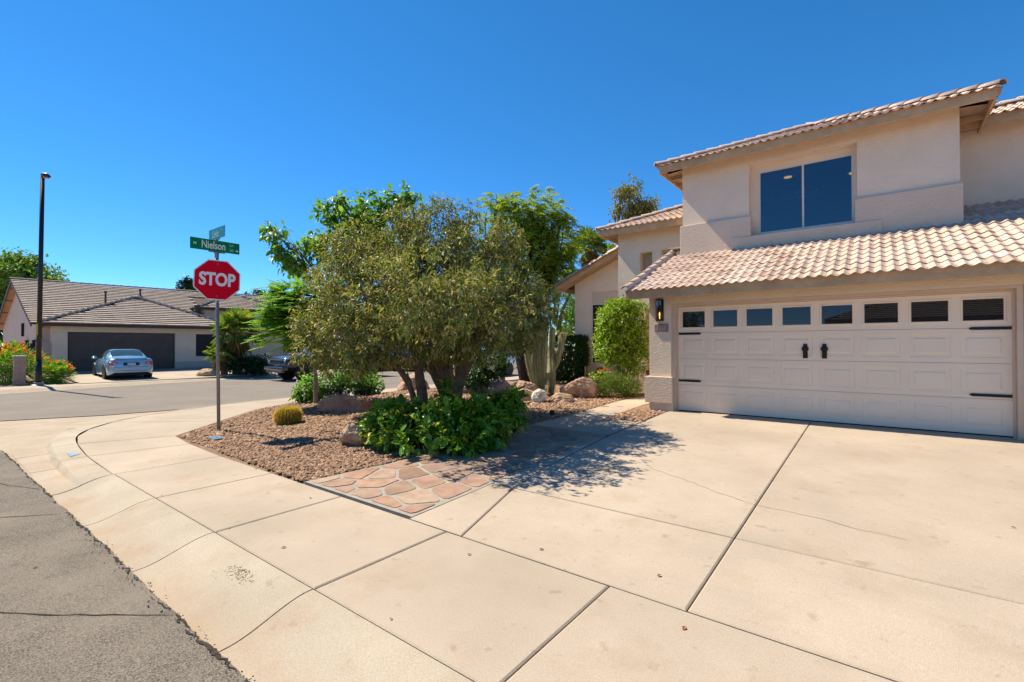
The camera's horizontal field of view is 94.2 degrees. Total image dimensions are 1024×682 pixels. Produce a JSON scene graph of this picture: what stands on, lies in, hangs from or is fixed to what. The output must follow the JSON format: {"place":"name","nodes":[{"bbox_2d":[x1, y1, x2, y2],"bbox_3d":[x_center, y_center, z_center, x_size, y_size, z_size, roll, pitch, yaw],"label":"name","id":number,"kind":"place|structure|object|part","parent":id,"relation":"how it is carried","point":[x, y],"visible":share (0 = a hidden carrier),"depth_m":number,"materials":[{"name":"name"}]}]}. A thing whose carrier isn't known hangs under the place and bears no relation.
{"place":"outdoors","nodes":[
{"label":"outdoors","id":0,"kind":"place"},
{"bbox_2d":[0,450,250,681],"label":"road","id":1,"kind":"structure","parent":0,"point":[72,573],"depth_m":3.04,"materials":[{"name":"grey asphalt"}]},
{"bbox_2d":[0,451,253,681],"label":"road crack","id":2,"kind":"object","parent":1,"relation":"on","point":[214,652],"visible":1,"depth_m":3.02,"materials":[{"name":"black asphalt"}]},
{"bbox_2d":[58,368,257,383],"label":"driveway","id":3,"kind":"structure","parent":0,"point":[166,374],"depth_m":23.74,"materials":[{"name":"concrete"}]},
{"bbox_2d":[91,349,152,378],"bbox_3d":[-19.497,1.126,23.760,4.458,1.463,2.141,-1,-1,41],"label":"coupe","id":4,"kind":"object","parent":3,"relation":"on","point":[107,364],"visible":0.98,"depth_m":22.55,"materials":[{"name":"silver metal"}]},
{"bbox_3d":[-19.879,0.654,23.176,1.607,0.434,0.217,-1,-1,41],"label":"side window","id":5,"kind":"part","parent":4,"relation":"part of","materials":[{"name":"grey glass"}]},
{"bbox_3d":[-18.699,0.586,23.059,0.650,0.327,1.202,-1,-1,41],"label":"rear window","id":6,"kind":"part","parent":4,"relation":"part of","materials":[{"name":"blue glass"}]},
{"bbox_2d":[209,305,265,373],"bbox_3d":[-15.040,-0.125,26.161,2.868,3.873,2.852,0,-1,-30],"label":"fan palm","id":7,"kind":"object","parent":3,"relation":"on","point":[234,319],"visible":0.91,"depth_m":25.71,"materials":[{"name":"green plant"}]},
{"bbox_2d":[0,356,451,386],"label":"yard","id":8,"kind":"structure","parent":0,"point":[31,382],"depth_m":22.03,"materials":[{"name":"beige gravel"}]},
{"bbox_2d":[0,343,34,371],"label":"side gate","id":9,"kind":"structure","parent":8,"relation":"on","point":[31,346],"depth_m":25.38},
{"bbox_2d":[12,355,26,385],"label":"block pillar","id":10,"kind":"structure","parent":8,"relation":"on","point":[19,369],"depth_m":19.47,"materials":[{"name":"grey concrete"}]},
{"bbox_2d":[0,339,46,384],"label":"flowering shrub","id":11,"kind":"object","parent":8,"relation":"on","point":[7,353],"visible":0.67,"depth_m":20.21,"materials":[{"name":"green plant"}]},
{"bbox_2d":[0,246,70,342],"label":"background tree","id":12,"kind":"object","parent":8,"relation":"on","point":[17,265],"visible":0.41,"depth_m":46.09,"materials":[{"name":"green plant"}]},
{"bbox_2d":[30,173,50,385],"bbox_3d":[-19.088,-2.457,19.234,0.614,8.726,0.516,0,-1,37],"label":"street light","id":13,"kind":"object","parent":8,"relation":"on","point":[38,361],"visible":0.89,"depth_m":19.21,"materials":[{"name":"black paint"}]},
{"bbox_2d":[35,341,50,361],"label":"wall","id":14,"kind":"structure","parent":8,"relation":"on","point":[46,347],"depth_m":25.88,"materials":[{"name":"beige paint"}]},
{"bbox_2d":[27,352,59,380],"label":"flowering shrub","id":15,"kind":"object","parent":8,"relation":"on","point":[44,363],"visible":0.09,"depth_m":21.36,"materials":[{"name":"green plant"}]},
{"bbox_2d":[29,356,79,383],"bbox_3d":[-19.674,1.434,20.415,1.731,1.566,1.434,0,-1,23],"label":"flowering shrub","id":16,"kind":"object","parent":8,"relation":"on","point":[50,369],"visible":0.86,"depth_m":20.28,"materials":[{"name":"green plant"}]},
{"bbox_2d":[0,277,283,371],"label":"single storey house","id":17,"kind":"structure","parent":8,"relation":"on","point":[83,323],"depth_m":29.54,"materials":[{"name":"paint"}]},
{"bbox_2d":[21,323,23,335],"bbox_3d":[-30.001,-0.686,29.141,0.350,0.800,0.120,-1,-1,42],"label":"side window","id":18,"kind":"structure","parent":17,"relation":"in","point":[22,324],"depth_m":29.02,"materials":[{"name":"black glass"}]},
{"bbox_2d":[67,332,174,371],"bbox_3d":[-22.692,0.615,27.828,0.068,2.250,4.900,-1,-1,42],"label":"garage door","id":19,"kind":"structure","parent":17,"relation":"in","point":[160,347],"depth_m":27.57,"materials":[{"name":"metal"}]},
{"bbox_2d":[196,334,222,355],"bbox_3d":[-19.716,0.273,30.970,0.080,1.420,1.550,-1,-1,42],"label":"window","id":20,"kind":"structure","parent":17,"relation":"in","point":[202,340],"depth_m":30.73,"materials":[{"name":"black glass"}]},
{"bbox_2d":[173,275,195,291],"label":"background tree","id":21,"kind":"object","parent":8,"relation":"on","point":[186,283],"visible":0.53,"depth_m":57.22,"materials":[{"name":"green plant"}]},
{"bbox_2d":[196,368,215,375],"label":"boulder","id":22,"kind":"object","parent":8,"relation":"on","point":[208,372],"visible":0.45,"depth_m":24.58,"materials":[{"name":"beige stone"}]},
{"bbox_2d":[202,340,237,374],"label":"fan palm","id":23,"kind":"object","parent":8,"relation":"on","point":[223,352],"visible":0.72,"depth_m":25.40,"materials":[{"name":"green plant"}]},
{"bbox_2d":[221,351,271,375],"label":"shrub","id":24,"kind":"object","parent":8,"relation":"on","point":[254,365],"visible":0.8,"depth_m":25.88,"materials":[{"name":"green plant"}]},
{"bbox_2d":[244,287,283,300],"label":"background tree","id":25,"kind":"object","parent":8,"relation":"on","point":[258,291],"visible":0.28,"depth_m":61.21,"materials":[{"name":"green plant"}]},
{"bbox_2d":[284,316,395,355],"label":"stucco house","id":26,"kind":"structure","parent":8,"relation":"on","point":[287,353],"depth_m":43.59,"materials":[{"name":"paint"}]},
{"bbox_2d":[284,343,301,351],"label":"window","id":27,"kind":"structure","parent":26,"relation":"in","point":[287,343],"depth_m":43.32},
{"bbox_2d":[0,373,546,479],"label":"gutter","id":28,"kind":"object","parent":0,"point":[13,433],"depth_m":10.23,"materials":[{"name":"concrete"}]},
{"bbox_2d":[0,354,566,393],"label":"sidewalk","id":29,"kind":"structure","parent":0,"point":[19,389],"depth_m":20.25,"materials":[{"name":"concrete"}]},
{"bbox_2d":[0,357,572,420],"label":"cross street","id":30,"kind":"structure","parent":0,"point":[101,401],"depth_m":16.09,"materials":[{"name":"grey asphalt"}]},
{"bbox_2d":[264,342,381,379],"bbox_3d":[-9.698,1.006,25.289,2.321,1.987,5.951,-1,-1,39],"label":"pickup truck","id":31,"kind":"object","parent":30,"relation":"on","point":[279,366],"visible":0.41,"depth_m":23.20,"materials":[{"name":"black metal"}]},
{"bbox_2d":[453,349,515,374],"bbox_3d":[-1.652,1.208,26.596,2.141,1.569,4.420,0,-1,35],"label":"parked car","id":32,"kind":"object","parent":30,"relation":"on","point":[510,370],"visible":0.12,"depth_m":27.24,"materials":[{"name":"silver metal"}]},
{"bbox_2d":[114,381,690,483],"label":"gravel","id":33,"kind":"structure","parent":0,"point":[264,429],"depth_m":8.19,"materials":[{"name":"brown gravel"}]},
{"bbox_2d":[190,225,240,429],"bbox_3d":[-5.524,-0.070,8.916,0.701,4.120,0.564,0,-1,-11],"label":"stop sign","id":34,"kind":"object","parent":33,"relation":"on","point":[216,279],"visible":1,"depth_m":8.90,"materials":[{"name":"metal"}]},
{"bbox_2d":[207,436,225,439],"bbox_3d":[-5.044,1.671,8.113,0.320,0.068,0.180,0,-1,37],"label":"utility lid","id":35,"kind":"object","parent":33,"relation":"on","point":[216,437],"visible":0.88,"depth_m":8.09,"materials":[{"name":"grey metal"}]},
{"bbox_2d":[273,405,302,424],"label":"barrel cactus","id":36,"kind":"object","parent":33,"relation":"on","point":[283,415],"visible":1,"depth_m":9.25,"materials":[{"name":"yellow plant"}]},
{"bbox_2d":[241,267,347,403],"bbox_3d":[-5.197,-0.041,12.049,2.420,3.747,2.917,0,-1,37],"label":"ferny tree","id":37,"kind":"object","parent":33,"relation":"on","point":[284,301],"visible":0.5,"depth_m":11.64,"materials":[{"name":"green plant"}]},
{"bbox_2d":[288,367,386,402],"bbox_3d":[-4.835,1.250,13.278,2.565,1.097,1.457,0,-1,-21],"label":"flowering shrub","id":38,"kind":"object","parent":33,"relation":"on","point":[301,395],"visible":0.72,"depth_m":13.02,"materials":[{"name":"green plant"}]},
{"bbox_2d":[317,395,371,413],"bbox_3d":[-3.694,1.492,10.583,1.292,0.626,0.542,0,-1,9],"label":"boulder","id":39,"kind":"object","parent":33,"relation":"on","point":[337,404],"visible":0.71,"depth_m":10.37,"materials":[{"name":"brown stone"}]},
{"bbox_2d":[313,383,380,397],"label":"dry shrub","id":40,"kind":"object","parent":33,"relation":"on","point":[361,392],"visible":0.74,"depth_m":11.64,"materials":[{"name":"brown plant"}]},
{"bbox_2d":[339,422,365,444],"bbox_3d":[-2.396,1.529,7.519,0.675,0.496,0.486,0,-1,6],"label":"boulder","id":41,"kind":"object","parent":33,"relation":"on","point":[349,433],"visible":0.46,"depth_m":7.35,"materials":[{"name":"beige stone"}]},
{"bbox_2d":[258,180,456,386],"bbox_3d":[-3.491,-1.049,11.336,4.679,5.442,1.804,0,-1,-20],"label":"broadleaf tree","id":42,"kind":"object","parent":33,"relation":"on","point":[293,268],"visible":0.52,"depth_m":11.04,"materials":[{"name":"green plant"}]},
{"bbox_2d":[397,373,429,390],"bbox_3d":[-3.227,1.502,15.823,1.034,0.955,1.026,0,-1,16],"label":"boulder","id":43,"kind":"object","parent":33,"relation":"on","point":[402,386],"visible":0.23,"depth_m":15.49,"materials":[{"name":"beige stone"}]},
{"bbox_2d":[285,191,562,409],"bbox_3d":[-1.646,-0.604,9.132,5.980,4.338,5.169,0,-1,37],"label":"tree","id":44,"kind":"object","parent":33,"relation":"on","point":[466,310],"visible":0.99,"depth_m":8.06,"materials":[{"name":"green plant"}]},
{"bbox_2d":[355,376,531,458],"bbox_3d":[-0.865,1.200,7.402,2.849,1.228,2.105,0,-1,-31],"label":"glossy shrub","id":45,"kind":"object","parent":33,"relation":"on","point":[474,426],"visible":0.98,"depth_m":6.98,"materials":[{"name":"green plant"}]},
{"bbox_2d":[305,425,605,519],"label":"flagstone paving","id":46,"kind":"structure","parent":33,"relation":"on","point":[373,483],"depth_m":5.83,"materials":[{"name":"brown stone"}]},
{"bbox_2d":[463,383,484,392],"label":"boulder","id":47,"kind":"object","parent":33,"relation":"on","point":[465,390],"visible":0.16,"depth_m":13.03,"materials":[{"name":"stone"}]},
{"bbox_2d":[464,351,511,391],"bbox_3d":[-0.729,0.915,13.393,1.341,1.530,1.823,0,-1,37],"label":"dark bush","id":48,"kind":"object","parent":33,"relation":"on","point":[476,376],"visible":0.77,"depth_m":13.05,"materials":[{"name":"green plant"}]},
{"bbox_2d":[482,378,510,394],"bbox_3d":[-0.388,1.339,13.142,0.919,0.629,0.686,0,-1,13],"label":"boulder","id":49,"kind":"object","parent":33,"relation":"on","point":[498,384],"visible":0.47,"depth_m":12.95,"materials":[{"name":"stone"}]},
{"bbox_2d":[518,389,533,400],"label":"boulder","id":50,"kind":"object","parent":33,"relation":"on","point":[529,392],"visible":0.25,"depth_m":11.73,"materials":[{"name":"beige stone"}]},
{"bbox_2d":[516,380,536,390],"bbox_3d":[0.374,1.337,12.553,0.674,0.608,0.548,0,-1,37],"label":"boulder","id":51,"kind":"object","parent":33,"relation":"on","point":[529,385],"visible":0.42,"depth_m":12.35,"materials":[{"name":"beige stone"}]},
{"bbox_2d":[467,184,590,381],"bbox_3d":[0.493,-2.096,18.423,4.581,7.912,4.564,0,-1,37],"label":"fine leaved tree","id":52,"kind":"object","parent":33,"relation":"on","point":[542,236],"visible":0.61,"depth_m":17.93,"materials":[{"name":"green plant"}]},
{"bbox_2d":[531,389,546,402],"bbox_3d":[0.655,1.348,11.463,0.373,0.409,0.348,0,-1,37],"label":"boulder","id":53,"kind":"object","parent":33,"relation":"on","point":[539,395],"visible":0.89,"depth_m":11.35,"materials":[{"name":"white stone"}]},
{"bbox_2d":[524,324,566,393],"bbox_3d":[0.883,0.478,12.893,1.234,2.131,0.458,0,-1,0],"label":"columnar cactus","id":54,"kind":"object","parent":33,"relation":"on","point":[537,368],"visible":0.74,"depth_m":12.82,"materials":[{"name":"green plant"}]},
{"bbox_2d":[549,393,573,402],"bbox_3d":[1.179,1.409,11.358,0.501,0.346,0.452,0,-1,-30],"label":"boulder","id":55,"kind":"object","parent":33,"relation":"on","point":[560,397],"visible":0.67,"depth_m":11.28,"materials":[{"name":"beige stone"}]},
{"bbox_2d":[548,333,590,383],"bbox_3d":[2.090,0.736,17.386,1.588,2.041,1.411,0,-1,0],"label":"trimmed hedge","id":56,"kind":"object","parent":33,"relation":"on","point":[564,366],"visible":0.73,"depth_m":16.84,"materials":[{"name":"green plant"}]},
{"bbox_2d":[560,376,598,397],"bbox_3d":[1.736,1.285,12.335,1.014,0.744,0.626,0,-1,10],"label":"boulder","id":57,"kind":"object","parent":33,"relation":"on","point":[573,388],"visible":0.7,"depth_m":12.13,"materials":[{"name":"beige stone"}]},
{"bbox_2d":[589,367,613,381],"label":"rose bush","id":58,"kind":"object","parent":33,"relation":"on","point":[596,376],"visible":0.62,"depth_m":13.95,"materials":[{"name":"green plant"}]},
{"bbox_2d":[594,371,643,397],"bbox_3d":[2.703,1.174,12.392,1.439,0.894,1.163,0,-1,6],"label":"rosemary bush","id":59,"kind":"object","parent":33,"relation":"on","point":[623,385],"visible":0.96,"depth_m":12.22,"materials":[{"name":"green plant"}]},
{"bbox_2d":[589,294,649,392],"bbox_3d":[3.022,0.165,13.120,1.688,2.905,1.564,0,-1,37],"label":"garden bush","id":60,"kind":"object","parent":33,"relation":"on","point":[614,349],"visible":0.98,"depth_m":12.88,"materials":[{"name":"green plant"}]},
{"bbox_2d":[78,376,893,681],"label":"sidewalk","id":61,"kind":"structure","parent":0,"point":[480,612],"depth_m":3.15,"materials":[{"name":"concrete"}]},
{"bbox_2d":[2,346,1009,437],"bbox_3d":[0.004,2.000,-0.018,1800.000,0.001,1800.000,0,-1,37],"label":"ground","id":62,"kind":"structure","parent":0,"point":[847,424],"depth_m":11.62,"materials":[{"name":"beige concrete"}]},
{"bbox_2d":[11,368,574,681],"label":"kerb","id":63,"kind":"structure","parent":62,"relation":"on","point":[270,623],"depth_m":3.21,"materials":[{"name":"concrete"}]},
{"bbox_2d":[212,565,253,580],"bbox_3d":[-1.916,1.649,3.401,0.384,0.014,0.267,0,-1,37],"label":"dry debris","id":64,"kind":"object","parent":63,"relation":"on","point":[239,574],"visible":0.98,"depth_m":3.38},
{"bbox_2d":[555,294,574,368],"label":"garden tree","id":65,"kind":"object","parent":62,"relation":"on","point":[572,312],"visible":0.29,"depth_m":26.70,"materials":[{"name":"green plant"}]},
{"bbox_2d":[547,229,587,376],"bbox_3d":[2.214,-1.544,20.485,2.163,6.567,2.252,0,-1,37],"label":"slender tree","id":66,"kind":"object","parent":62,"relation":"on","point":[559,327],"visible":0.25,"depth_m":20.36,"materials":[{"name":"green plant"}]},
{"bbox_2d":[601,240,616,250],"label":"background tree","id":67,"kind":"object","parent":62,"relation":"on","point":[612,245],"visible":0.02,"depth_m":29.79,"materials":[{"name":"green plant"}]},
{"bbox_2d":[607,173,661,244],"bbox_3d":[6.967,-3.760,27.077,3.218,11.559,2.301,0,-1,7],"label":"background tree","id":68,"kind":"object","parent":62,"relation":"on","point":[638,208],"visible":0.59,"depth_m":26.77,"materials":[{"name":"green plant"}]},
{"bbox_2d":[551,78,1023,439],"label":"two storey house","id":69,"kind":"structure","parent":62,"relation":"on","point":[864,267],"depth_m":9.05,"materials":[{"name":"paint"}]},
{"bbox_2d":[591,290,617,363],"bbox_3d":[3.453,-0.489,16.963,1.350,2.610,0.080,0,-1,37],"label":"wing window","id":70,"kind":"structure","parent":69,"relation":"in","point":[598,298],"depth_m":17.26,"materials":[{"name":"paint"}]},
{"bbox_2d":[758,153,853,233],"bbox_3d":[6.455,-3.204,10.512,1.800,1.445,0.050,0,-1,37],"label":"window","id":71,"kind":"structure","parent":69,"relation":"in","point":[852,155],"depth_m":10.50,"materials":[{"name":"glass"}]},
{"bbox_2d":[679,291,1012,437],"bbox_3d":[5.357,0.356,8.365,4.810,2.128,0.140,0,-1,37],"label":"garage door","id":72,"kind":"structure","parent":69,"relation":"in","point":[939,363],"depth_m":7.99,"materials":[{"name":"paint"}]},
{"bbox_2d":[0,0,1023,345],"label":"sky","id":73,"kind":"structure","parent":0,"point":[154,125],"materials":[{"name":"blue"}]},
{"bbox_2d":[530,395,648,436],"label":"front path","id":74,"kind":"structure","parent":0,"point":[594,420],"depth_m":8.87,"materials":[{"name":"concrete"}]},
{"bbox_2d":[572,225,610,267],"bbox_3d":[5.014,-2.902,31.021,3.309,9.544,3.119,0,-1,37],"label":"tree","id":75,"kind":"object","parent":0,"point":[595,240],"visible":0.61,"depth_m":30.49,"materials":[{"name":"green plant"}]},
{"bbox_2d":[410,411,1023,681],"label":"driveway","id":76,"kind":"structure","parent":0,"point":[937,595],"depth_m":3.99,"materials":[{"name":"concrete"}]},
{"bbox_2d":[650,467,907,539],"bbox_3d":[2.288,1.550,4.764,0.238,0.033,2.660,0,-1,-33],"label":"driveway crack","id":77,"kind":"object","parent":76,"relation":"on","point":[789,511],"visible":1,"depth_m":4.31,"materials":[{"name":"grey concrete"}]}
]}

